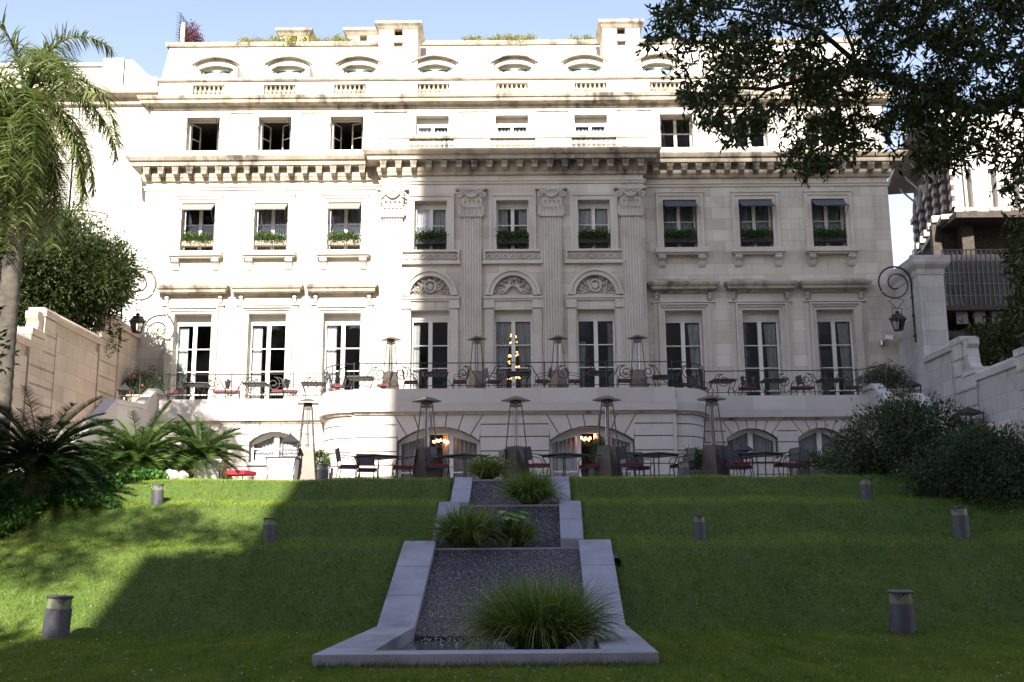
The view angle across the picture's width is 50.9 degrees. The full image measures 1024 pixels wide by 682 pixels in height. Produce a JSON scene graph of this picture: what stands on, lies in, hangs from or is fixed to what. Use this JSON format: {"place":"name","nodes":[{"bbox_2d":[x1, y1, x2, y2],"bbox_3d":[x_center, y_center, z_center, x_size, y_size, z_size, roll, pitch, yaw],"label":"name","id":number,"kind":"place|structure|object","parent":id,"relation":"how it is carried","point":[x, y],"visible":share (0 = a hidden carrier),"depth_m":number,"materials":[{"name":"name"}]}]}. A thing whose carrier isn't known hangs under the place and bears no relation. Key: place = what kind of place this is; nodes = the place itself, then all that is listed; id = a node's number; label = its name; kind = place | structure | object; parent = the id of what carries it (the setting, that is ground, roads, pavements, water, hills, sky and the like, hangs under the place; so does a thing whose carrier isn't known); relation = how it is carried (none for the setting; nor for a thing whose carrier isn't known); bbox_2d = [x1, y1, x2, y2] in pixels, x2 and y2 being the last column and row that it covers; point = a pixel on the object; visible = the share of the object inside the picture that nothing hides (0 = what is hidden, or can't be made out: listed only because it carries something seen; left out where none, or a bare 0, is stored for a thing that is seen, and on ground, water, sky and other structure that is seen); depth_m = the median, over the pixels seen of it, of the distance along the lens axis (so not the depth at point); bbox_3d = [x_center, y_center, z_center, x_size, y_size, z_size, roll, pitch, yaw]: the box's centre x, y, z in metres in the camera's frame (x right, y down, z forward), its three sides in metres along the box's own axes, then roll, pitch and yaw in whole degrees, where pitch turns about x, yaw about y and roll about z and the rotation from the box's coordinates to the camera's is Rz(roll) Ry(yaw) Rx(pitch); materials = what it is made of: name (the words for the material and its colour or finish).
{"place":"outdoors","nodes":[
{"label":"outdoors","id":0,"kind":"place"},
{"bbox_2d":[0,473,1023,681],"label":"lawn","id":1,"kind":"structure","parent":0,"point":[686,529],"depth_m":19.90,"materials":[{"name":"green plant"}]},
{"bbox_2d":[0,212,27,374],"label":"shade tree","id":2,"kind":"object","parent":1,"relation":"on","point":[2,251],"visible":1,"depth_m":20.11,"materials":[{"name":"green plant"}]},
{"bbox_2d":[0,493,47,536],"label":"ivy edge","id":3,"kind":"object","parent":1,"relation":"on","point":[10,512],"visible":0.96,"depth_m":21.73,"materials":[{"name":"green plant"}]},
{"bbox_2d":[41,595,73,638],"bbox_3d":[-7.098,4.372,16.781,0.400,0.780,0.400,2,-11,1],"label":"bollard light","id":4,"kind":"object","parent":1,"relation":"on","point":[57,617],"visible":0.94,"depth_m":16.65,"materials":[{"name":"grey metal"}]},
{"bbox_2d":[0,385,119,509],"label":"cycad","id":5,"kind":"object","parent":1,"relation":"on","point":[37,459],"visible":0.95,"depth_m":22.23,"materials":[{"name":"green plant"}]},
{"bbox_2d":[0,467,168,509],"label":"ivy bed","id":6,"kind":"object","parent":1,"relation":"on","point":[70,495],"visible":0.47,"depth_m":23.31,"materials":[{"name":"green plant"}]},
{"bbox_2d":[263,518,276,542],"bbox_3d":[-4.711,3.715,20.933,0.264,0.540,0.264,6,-13,-28],"label":"bollard light","id":7,"kind":"object","parent":1,"relation":"on","point":[270,529],"visible":0.93,"depth_m":20.84,"materials":[{"name":"grey metal"}]},
{"bbox_2d":[312,476,658,668],"bbox_3d":[-0.211,3.763,18.573,4.165,3.547,12.300,0,-11,0],"label":"cascade fountain","id":8,"kind":"object","parent":1,"relation":"on","point":[410,628],"visible":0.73,"depth_m":18.56,"materials":[{"name":"grey stone"}]},
{"bbox_2d":[417,492,518,547],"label":"ornamental grass","id":9,"kind":"object","parent":8,"relation":"in","point":[461,530],"depth_m":20.46,"materials":[{"name":"plant"}]},
{"bbox_2d":[457,452,515,478],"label":"ornamental grass","id":10,"kind":"object","parent":8,"relation":"in","point":[486,469],"depth_m":24.23,"materials":[{"name":"plant"}]},
{"bbox_2d":[488,510,530,544],"bbox_3d":[-0.045,3.580,20.662,0.787,0.654,0.901,9,-15,-41],"label":"broadleaf plant","id":11,"kind":"object","parent":8,"relation":"in","point":[509,518],"visible":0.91,"depth_m":20.64,"materials":[{"name":"green plant"}]},
{"bbox_2d":[488,515,549,547],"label":"ornamental grass","id":12,"kind":"object","parent":8,"relation":"on","point":[522,535],"depth_m":20.65,"materials":[{"name":"plant"}]},
{"bbox_2d":[488,464,571,504],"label":"ornamental grass","id":13,"kind":"object","parent":8,"relation":"in","point":[527,490],"depth_m":22.38,"materials":[{"name":"plant"}]},
{"bbox_2d":[430,565,645,649],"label":"ornamental grass","id":14,"kind":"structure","parent":8,"relation":"in","point":[544,619],"depth_m":13.84,"materials":[{"name":"plant"}]},
{"bbox_2d":[0,479,1022,681],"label":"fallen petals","id":15,"kind":"object","parent":1,"relation":"on","point":[498,669],"visible":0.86,"depth_m":13.74,"materials":[{"name":"plant"}]},
{"bbox_2d":[692,515,706,539],"bbox_3d":[3.652,3.660,20.932,0.264,0.541,0.264,-2,-11,10],"label":"bollard light","id":16,"kind":"object","parent":1,"relation":"on","point":[699,528],"visible":0.95,"depth_m":20.84,"materials":[{"name":"grey metal"}]},
{"bbox_2d":[887,590,915,634],"bbox_3d":[6.223,4.380,17.156,0.400,0.780,0.400,-6,-10,32],"label":"bollard light","id":17,"kind":"object","parent":1,"relation":"on","point":[901,610],"visible":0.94,"depth_m":17.02,"materials":[{"name":"grey metal"}]},
{"bbox_2d":[815,384,1016,479],"bbox_3d":[9.429,2.412,25.006,4.873,2.856,2.589,0,-11,0],"label":"garden shrub","id":18,"kind":"object","parent":1,"relation":"on","point":[919,431],"visible":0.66,"depth_m":24.75,"materials":[{"name":"green plant"}]},
{"bbox_2d":[889,404,1023,514],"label":"garden shrub","id":19,"kind":"object","parent":1,"relation":"on","point":[979,469],"visible":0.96,"depth_m":22.65,"materials":[{"name":"green plant"}]},
{"bbox_2d":[950,506,970,538],"bbox_3d":[8.734,3.570,20.943,0.336,0.688,0.336,9,-14,-39],"label":"bollard light","id":20,"kind":"object","parent":1,"relation":"on","point":[960,523],"visible":0.95,"depth_m":20.82,"materials":[{"name":"grey metal"}]},
{"bbox_2d":[0,0,1023,268],"label":"sky","id":21,"kind":"structure","parent":0,"point":[140,29],"materials":[{"name":"blue"}]},
{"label":"terrace paving","id":22,"kind":"structure","parent":0,"visible":0},
{"bbox_2d":[0,3,128,466],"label":"queen palm","id":23,"kind":"object","parent":22,"relation":"on","point":[31,165],"visible":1,"depth_m":27.05,"materials":[{"name":"green plant"}]},
{"bbox_2d":[7,388,166,471],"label":"garden stairs","id":24,"kind":"structure","parent":22,"relation":"on","point":[144,405],"depth_m":35.38,"materials":[{"name":"stone"}]},
{"bbox_2d":[82,399,201,479],"bbox_3d":[-9.235,2.657,26.619,3.228,2.454,3.277,0,-11,0],"label":"cycad","id":25,"kind":"object","parent":22,"relation":"on","point":[136,454],"visible":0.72,"depth_m":26.15,"materials":[{"name":"green plant"}]},
{"bbox_2d":[148,413,250,479],"bbox_3d":[-7.816,2.934,27.004,2.582,2.078,2.504,14,-11,3],"label":"cycad","id":26,"kind":"object","parent":22,"relation":"on","point":[212,448],"visible":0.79,"depth_m":26.62,"materials":[{"name":"green plant"}]},
{"bbox_2d":[192,457,228,478],"bbox_3d":[-7.564,3.277,26.883,0.794,0.702,0.600,0,-11,0],"label":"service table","id":27,"kind":"object","parent":22,"relation":"on","point":[215,473],"visible":0.44,"depth_m":26.63,"materials":[{"name":"white fabric"}]},
{"bbox_2d":[265,456,300,479],"bbox_3d":[-5.734,3.264,26.883,0.768,0.702,0.600,0,-11,0],"label":"service table","id":28,"kind":"object","parent":22,"relation":"on","point":[282,467],"visible":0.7,"depth_m":26.64,"materials":[{"name":"white fabric"}]},
{"bbox_2d":[297,399,318,479],"bbox_3d":[-5.248,2.596,27.523,0.548,2.250,0.548,1,-11,-6],"label":"patio heater","id":29,"kind":"object","parent":22,"relation":"on","point":[307,466],"visible":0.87,"depth_m":27.30,"materials":[{"name":"silver metal"}]},
{"bbox_2d":[315,448,333,478],"bbox_3d":[-5.093,3.359,28.491,0.718,1.123,0.685,0,-11,0],"label":"boxwood planter","id":30,"kind":"object","parent":22,"relation":"on","point":[320,453],"visible":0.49,"depth_m":28.46,"materials":[{"name":"green wood"}]},
{"bbox_2d":[354,454,401,477],"bbox_3d":[-3.421,3.268,27.083,0.900,0.743,0.900,10,-15,-44],"label":"terrace table","id":31,"kind":"object","parent":22,"relation":"on","point":[373,457],"visible":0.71,"depth_m":26.98,"materials":[{"name":"metal"}]},
{"bbox_2d":[412,397,441,478],"bbox_3d":[-2.174,2.536,27.327,0.548,2.250,0.548,10,-15,-44],"label":"patio heater","id":32,"kind":"object","parent":22,"relation":"on","point":[421,469],"visible":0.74,"depth_m":27.17,"materials":[{"name":"metal"}]},
{"bbox_2d":[501,396,529,478],"bbox_3d":[0.105,2.520,27.327,0.548,2.250,0.548,10,-15,-44],"label":"patio heater","id":33,"kind":"object","parent":22,"relation":"on","point":[514,453],"visible":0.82,"depth_m":27.17,"materials":[{"name":"metal"}]},
{"bbox_2d":[101,19,937,479],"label":"mansion","id":34,"kind":"structure","parent":22,"relation":"on","point":[389,139],"depth_m":43.34,"materials":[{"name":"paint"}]},
{"bbox_2d":[121,363,172,401],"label":"potted shrub","id":35,"kind":"object","parent":34,"relation":"on","point":[134,383],"visible":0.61,"depth_m":40.95,"materials":[{"name":"green plant"}]},
{"bbox_2d":[175,19,209,41],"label":"roof plant","id":36,"kind":"object","parent":34,"relation":"on","point":[192,38],"visible":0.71,"depth_m":48.36,"materials":[{"name":"pink plant"}]},
{"bbox_2d":[173,316,211,399],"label":"window","id":37,"kind":"structure","parent":34,"relation":"in","point":[181,362],"depth_m":43.23,"materials":[{"name":"white paint"}]},
{"bbox_2d":[178,204,214,250],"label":"window","id":38,"kind":"structure","parent":34,"relation":"in","point":[201,207],"depth_m":43.87,"materials":[{"name":"white paint"}]},
{"bbox_2d":[181,230,213,250],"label":"window box","id":39,"kind":"object","parent":34,"relation":"on","point":[190,240],"visible":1,"depth_m":43.62,"materials":[{"name":"stone"}]},
{"bbox_2d":[183,117,219,150],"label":"window","id":40,"kind":"structure","parent":34,"relation":"in","point":[191,125],"depth_m":44.99,"materials":[{"name":"white paint"}]},
{"bbox_2d":[248,315,285,398],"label":"window","id":41,"kind":"structure","parent":34,"relation":"in","point":[256,338],"depth_m":43.24,"materials":[{"name":"white paint"}]},
{"bbox_2d":[252,203,287,249],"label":"window","id":42,"kind":"structure","parent":34,"relation":"in","point":[269,213],"depth_m":44.21,"materials":[{"name":"white glass"}]},
{"bbox_2d":[253,229,287,249],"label":"window box","id":43,"kind":"object","parent":34,"relation":"on","point":[272,240],"visible":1,"depth_m":43.62,"materials":[{"name":"stone"}]},
{"bbox_2d":[256,117,290,149],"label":"window","id":44,"kind":"structure","parent":34,"relation":"in","point":[262,121],"depth_m":45.01,"materials":[{"name":"white paint"}]},
{"bbox_2d":[251,433,298,461],"bbox_3d":[-8.418,3.844,38.561,1.793,1.089,0.293,0,-11,0],"label":"basement window","id":45,"kind":"structure","parent":34,"relation":"in","point":[268,445],"depth_m":38.59,"materials":[{"name":"white glass"}]},
{"bbox_2d":[237,32,354,47],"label":"roof creeper","id":46,"kind":"object","parent":34,"relation":"on","point":[291,39],"visible":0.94,"depth_m":47.79,"materials":[{"name":"green plant"}]},
{"bbox_2d":[323,315,360,392],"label":"window","id":47,"kind":"structure","parent":34,"relation":"in","point":[330,344],"depth_m":43.29,"materials":[{"name":"white paint"}]},
{"bbox_2d":[326,203,360,249],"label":"window","id":48,"kind":"structure","parent":34,"relation":"in","point":[344,216],"depth_m":44.22,"materials":[{"name":"white paint"}]},
{"bbox_2d":[326,229,361,249],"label":"window box","id":49,"kind":"object","parent":34,"relation":"on","point":[348,239],"visible":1,"depth_m":43.62,"materials":[{"name":"stone"}]},
{"bbox_2d":[329,116,362,149],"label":"window","id":50,"kind":"structure","parent":34,"relation":"in","point":[332,126],"depth_m":45.01,"materials":[{"name":"white paint"}]},
{"bbox_2d":[381,336,400,388],"bbox_3d":[-4.367,0.951,38.649,0.548,2.250,0.548,7,-14,-35],"label":"patio heater","id":51,"kind":"object","parent":34,"relation":"on","point":[390,340],"visible":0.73,"depth_m":38.56,"materials":[{"name":"metal"}]},
{"bbox_2d":[411,312,448,388],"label":"window","id":52,"kind":"structure","parent":34,"relation":"in","point":[430,318],"depth_m":42.72,"materials":[{"name":"white paint"}]},
{"bbox_2d":[413,226,448,249],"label":"window box","id":53,"kind":"object","parent":34,"relation":"on","point":[429,238],"visible":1,"depth_m":43.05,"materials":[{"name":"green metal"}]},
{"bbox_2d":[415,204,446,249],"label":"window","id":54,"kind":"structure","parent":34,"relation":"in","point":[430,216],"depth_m":43.68,"materials":[{"name":"white glass"}]},
{"bbox_2d":[417,119,448,147],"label":"window","id":55,"kind":"structure","parent":34,"relation":"in","point":[433,124],"depth_m":44.99,"materials":[{"name":"white paint"}]},
{"bbox_2d":[398,428,479,478],"bbox_3d":[-2.450,4.191,36.300,2.748,2.469,0.424,0,-11,0],"label":"french window","id":56,"kind":"structure","parent":34,"relation":"in","point":[459,442],"depth_m":36.42,"materials":[{"name":"white glass"}]},
{"bbox_2d":[467,336,486,387],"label":"patio heater","id":57,"kind":"object","parent":34,"relation":"on","point":[476,341],"visible":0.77,"depth_m":38.55,"materials":[{"name":"metal"}]},
{"bbox_2d":[458,31,539,42],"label":"roof creeper","id":58,"kind":"object","parent":34,"relation":"on","point":[514,38],"visible":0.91,"depth_m":47.78,"materials":[{"name":"green plant"}]},
{"bbox_2d":[495,227,528,248],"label":"window box","id":59,"kind":"object","parent":34,"relation":"on","point":[508,238],"visible":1,"depth_m":43.06,"materials":[{"name":"green metal"}]},
{"bbox_2d":[496,118,527,146],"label":"window","id":60,"kind":"structure","parent":34,"relation":"in","point":[520,122],"depth_m":44.99,"materials":[{"name":"white paint"}]},
{"bbox_2d":[496,203,528,248],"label":"window","id":61,"kind":"structure","parent":34,"relation":"in","point":[502,209],"depth_m":43.68,"materials":[{"name":"white paint"}]},
{"bbox_2d":[494,311,532,387],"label":"window","id":62,"kind":"structure","parent":34,"relation":"in","point":[502,331],"depth_m":42.75,"materials":[{"name":"white paint"}]},
{"bbox_2d":[547,335,567,387],"bbox_3d":[1.661,0.909,38.649,0.548,2.250,0.548,7,-14,-35],"label":"patio heater","id":63,"kind":"object","parent":34,"relation":"on","point":[556,379],"visible":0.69,"depth_m":38.50,"materials":[{"name":"metal"}]},
{"bbox_2d":[574,118,606,145],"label":"window","id":64,"kind":"structure","parent":34,"relation":"in","point":[578,122],"depth_m":44.98,"materials":[{"name":"white paint"}]},
{"bbox_2d":[550,427,633,476],"bbox_3d":[2.679,4.155,36.300,2.815,2.469,0.424,0,-11,0],"label":"french window","id":65,"kind":"structure","parent":34,"relation":"in","point":[570,441],"depth_m":36.40,"materials":[{"name":"white paint"}]},
{"bbox_2d":[578,202,609,248],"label":"window","id":66,"kind":"structure","parent":34,"relation":"in","point":[590,215],"depth_m":43.68,"materials":[{"name":"grey glass"}]},
{"bbox_2d":[578,226,610,248],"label":"window box","id":67,"kind":"object","parent":34,"relation":"on","point":[592,237],"visible":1,"depth_m":43.05,"materials":[{"name":"green metal"}]},
{"bbox_2d":[577,311,615,387],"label":"window","id":68,"kind":"structure","parent":34,"relation":"in","point":[595,317],"depth_m":42.71,"materials":[{"name":"white paint"}]},
{"bbox_2d":[627,335,647,386],"bbox_3d":[4.536,0.889,38.649,0.548,2.250,0.548,7,-14,-35],"label":"patio heater","id":69,"kind":"object","parent":34,"relation":"on","point":[637,375],"visible":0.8,"depth_m":38.50,"materials":[{"name":"metal"}]},
{"bbox_2d":[660,114,693,146],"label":"window","id":70,"kind":"structure","parent":34,"relation":"in","point":[674,134],"depth_m":44.89,"materials":[{"name":"white paint"}]},
{"bbox_2d":[664,227,697,246],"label":"window box","id":71,"kind":"object","parent":34,"relation":"on","point":[674,236],"visible":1,"depth_m":43.63,"materials":[{"name":"green metal"}]},
{"bbox_2d":[663,201,698,246],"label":"window","id":72,"kind":"structure","parent":34,"relation":"in","point":[676,214],"depth_m":44.22,"materials":[{"name":"glass"}]},
{"bbox_2d":[665,312,702,387],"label":"window","id":73,"kind":"structure","parent":34,"relation":"in","point":[694,331],"depth_m":43.29,"materials":[{"name":"white paint"}]},
{"bbox_2d":[727,429,775,458],"bbox_3d":[8.521,3.726,38.560,1.793,1.089,0.292,0,-11,0],"label":"basement window","id":74,"kind":"structure","parent":34,"relation":"in","point":[758,440],"depth_m":38.61,"materials":[{"name":"grey glass"}]},
{"bbox_2d":[740,226,772,246],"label":"window box","id":75,"kind":"object","parent":34,"relation":"on","point":[750,236],"visible":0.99,"depth_m":43.63,"materials":[{"name":"green metal"}]},
{"bbox_2d":[739,200,774,246],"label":"window","id":76,"kind":"structure","parent":34,"relation":"in","point":[758,215],"depth_m":44.19,"materials":[{"name":"grey glass"}]},
{"bbox_2d":[742,312,781,395],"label":"window","id":77,"kind":"structure","parent":34,"relation":"in","point":[771,342],"depth_m":43.25,"materials":[{"name":"white paint"}]},
{"bbox_2d":[798,429,842,457],"bbox_3d":[10.986,3.709,38.561,1.647,1.089,0.293,0,-11,0],"label":"basement window","id":78,"kind":"structure","parent":34,"relation":"in","point":[815,439],"depth_m":38.63,"materials":[{"name":"grey glass"}]},
{"bbox_2d":[813,226,846,245],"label":"window box","id":79,"kind":"object","parent":34,"relation":"on","point":[824,235],"visible":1,"depth_m":43.63,"materials":[{"name":"green metal"}]},
{"bbox_2d":[811,200,848,245],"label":"window","id":80,"kind":"structure","parent":34,"relation":"in","point":[831,208],"depth_m":44.21,"materials":[{"name":"grey glass"}]},
{"bbox_2d":[816,311,855,394],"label":"window","id":81,"kind":"structure","parent":34,"relation":"in","point":[841,316],"depth_m":43.23,"materials":[{"name":"white paint"}]},
{"bbox_2d":[854,359,911,394],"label":"potted shrub","id":82,"kind":"object","parent":34,"relation":"on","point":[894,378],"visible":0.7,"depth_m":40.85,"materials":[{"name":"green plant"}]},
{"bbox_2d":[523,446,550,477],"bbox_3d":[0.628,3.109,26.842,0.567,0.904,0.572,4,-12,-20],"label":"terrace chair","id":83,"kind":"object","parent":22,"relation":"on","point":[528,453],"visible":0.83,"depth_m":26.71,"materials":[{"name":"black metal"}]},
{"bbox_2d":[539,452,588,476],"bbox_3d":[1.318,3.235,27.083,0.900,0.743,0.900,10,-15,-44],"label":"terrace table","id":84,"kind":"object","parent":22,"relation":"on","point":[564,456],"visible":0.81,"depth_m":26.99,"materials":[{"name":"black metal"}]},
{"bbox_2d":[592,395,622,476],"bbox_3d":[2.436,2.504,27.327,0.548,2.250,0.548,-10,-15,40],"label":"patio heater","id":85,"kind":"object","parent":22,"relation":"on","point":[607,460],"visible":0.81,"depth_m":27.14,"materials":[{"name":"metal"}]},
{"bbox_2d":[615,446,644,476],"bbox_3d":[2.951,3.093,26.842,0.567,0.904,0.572,4,-12,-20],"label":"terrace chair","id":86,"kind":"object","parent":22,"relation":"on","point":[621,452],"visible":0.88,"depth_m":26.72,"materials":[{"name":"black metal"}]},
{"bbox_2d":[631,452,680,475],"bbox_3d":[3.642,3.219,27.083,0.900,0.743,0.900,10,-15,-44],"label":"terrace table","id":87,"kind":"object","parent":22,"relation":"on","point":[653,455],"visible":0.88,"depth_m":27.00,"materials":[{"name":"black metal"}]},
{"bbox_2d":[697,395,728,475],"bbox_3d":[5.118,2.485,27.327,0.548,2.250,0.548,9,-15,-40],"label":"patio heater","id":88,"kind":"object","parent":22,"relation":"on","point":[712,460],"visible":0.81,"depth_m":27.17,"materials":[{"name":"metal"}]},
{"bbox_2d":[721,445,751,475],"bbox_3d":[5.597,3.074,26.842,0.567,0.904,0.572,4,-12,-20],"label":"terrace chair","id":89,"kind":"object","parent":22,"relation":"on","point":[727,452],"visible":0.88,"depth_m":26.75,"materials":[{"name":"black metal"}]},
{"bbox_2d":[736,451,785,476],"bbox_3d":[6.287,3.200,27.083,0.900,0.743,0.900,10,-15,-44],"label":"terrace table","id":90,"kind":"object","parent":22,"relation":"on","point":[765,454],"visible":0.88,"depth_m":27.05,"materials":[{"name":"black metal"}]},
{"bbox_2d":[772,447,800,475],"bbox_3d":[6.976,3.146,27.256,0.567,0.904,0.572,3,-12,-17],"label":"terrace chair","id":91,"kind":"object","parent":22,"relation":"on","point":[794,453],"visible":0.86,"depth_m":27.23,"materials":[{"name":"black metal"}]},
{"bbox_2d":[791,447,851,475],"bbox_3d":[8.235,3.353,28.666,1.645,1.022,0.847,0,-11,0],"label":"boxwood planter","id":92,"kind":"object","parent":22,"relation":"on","point":[813,456],"visible":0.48,"depth_m":28.52,"materials":[{"name":"green plant"}]},
{"bbox_2d":[861,383,1004,470],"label":"garden stairs","id":93,"kind":"structure","parent":22,"relation":"on","point":[875,392],"depth_m":37.48,"materials":[{"name":"stone"}]},
{"bbox_3d":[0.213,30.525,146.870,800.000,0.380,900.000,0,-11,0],"label":"ground","id":94,"kind":"structure","parent":0,"visible":0},
{"bbox_2d":[9,307,140,452],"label":"garden wall","id":95,"kind":"structure","parent":94,"relation":"on","point":[63,362],"depth_m":35.77,"materials":[{"name":"stone"}]},
{"bbox_2d":[118,268,156,343],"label":"wall lamp","id":96,"kind":"object","parent":95,"relation":"attached to","point":[135,319],"visible":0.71,"depth_m":40.85,"materials":[{"name":"black metal"}]},
{"bbox_2d":[0,197,155,358],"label":"feathery tree","id":97,"kind":"object","parent":94,"relation":"on","point":[90,281],"visible":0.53,"depth_m":37.65,"materials":[{"name":"green plant"}]},
{"bbox_2d":[0,58,158,330],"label":"white townhouse","id":98,"kind":"structure","parent":94,"relation":"on","point":[120,202],"depth_m":45.56,"materials":[{"name":"paint"}]},
{"bbox_2d":[634,0,1023,346],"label":"fig tree","id":99,"kind":"object","parent":94,"relation":"on","point":[935,92],"visible":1,"depth_m":12.69,"materials":[{"name":"green plant"}]},
{"bbox_2d":[887,255,949,394],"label":"gate pillar","id":100,"kind":"structure","parent":94,"relation":"on","point":[926,273],"depth_m":40.57,"materials":[{"name":"stone"}]},
{"bbox_2d":[878,266,916,341],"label":"wall lamp","id":101,"kind":"object","parent":100,"relation":"attached to","point":[899,317],"visible":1,"depth_m":41.01,"materials":[{"name":"black metal"}]},
{"bbox_2d":[888,109,1023,362],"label":"arcaded villa","id":102,"kind":"object","parent":94,"relation":"on","point":[961,221],"visible":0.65,"depth_m":49.13,"materials":[{"name":"paint"}]},
{"bbox_2d":[922,336,1023,422],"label":"garden wall","id":103,"kind":"structure","parent":94,"relation":"on","point":[956,370],"depth_m":35.63,"materials":[{"name":"stone"}]},
{"bbox_2d":[951,292,1023,365],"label":"climbing shrub","id":104,"kind":"object","parent":94,"relation":"on","point":[1007,339],"visible":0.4,"depth_m":41.02,"materials":[{"name":"green plant"}]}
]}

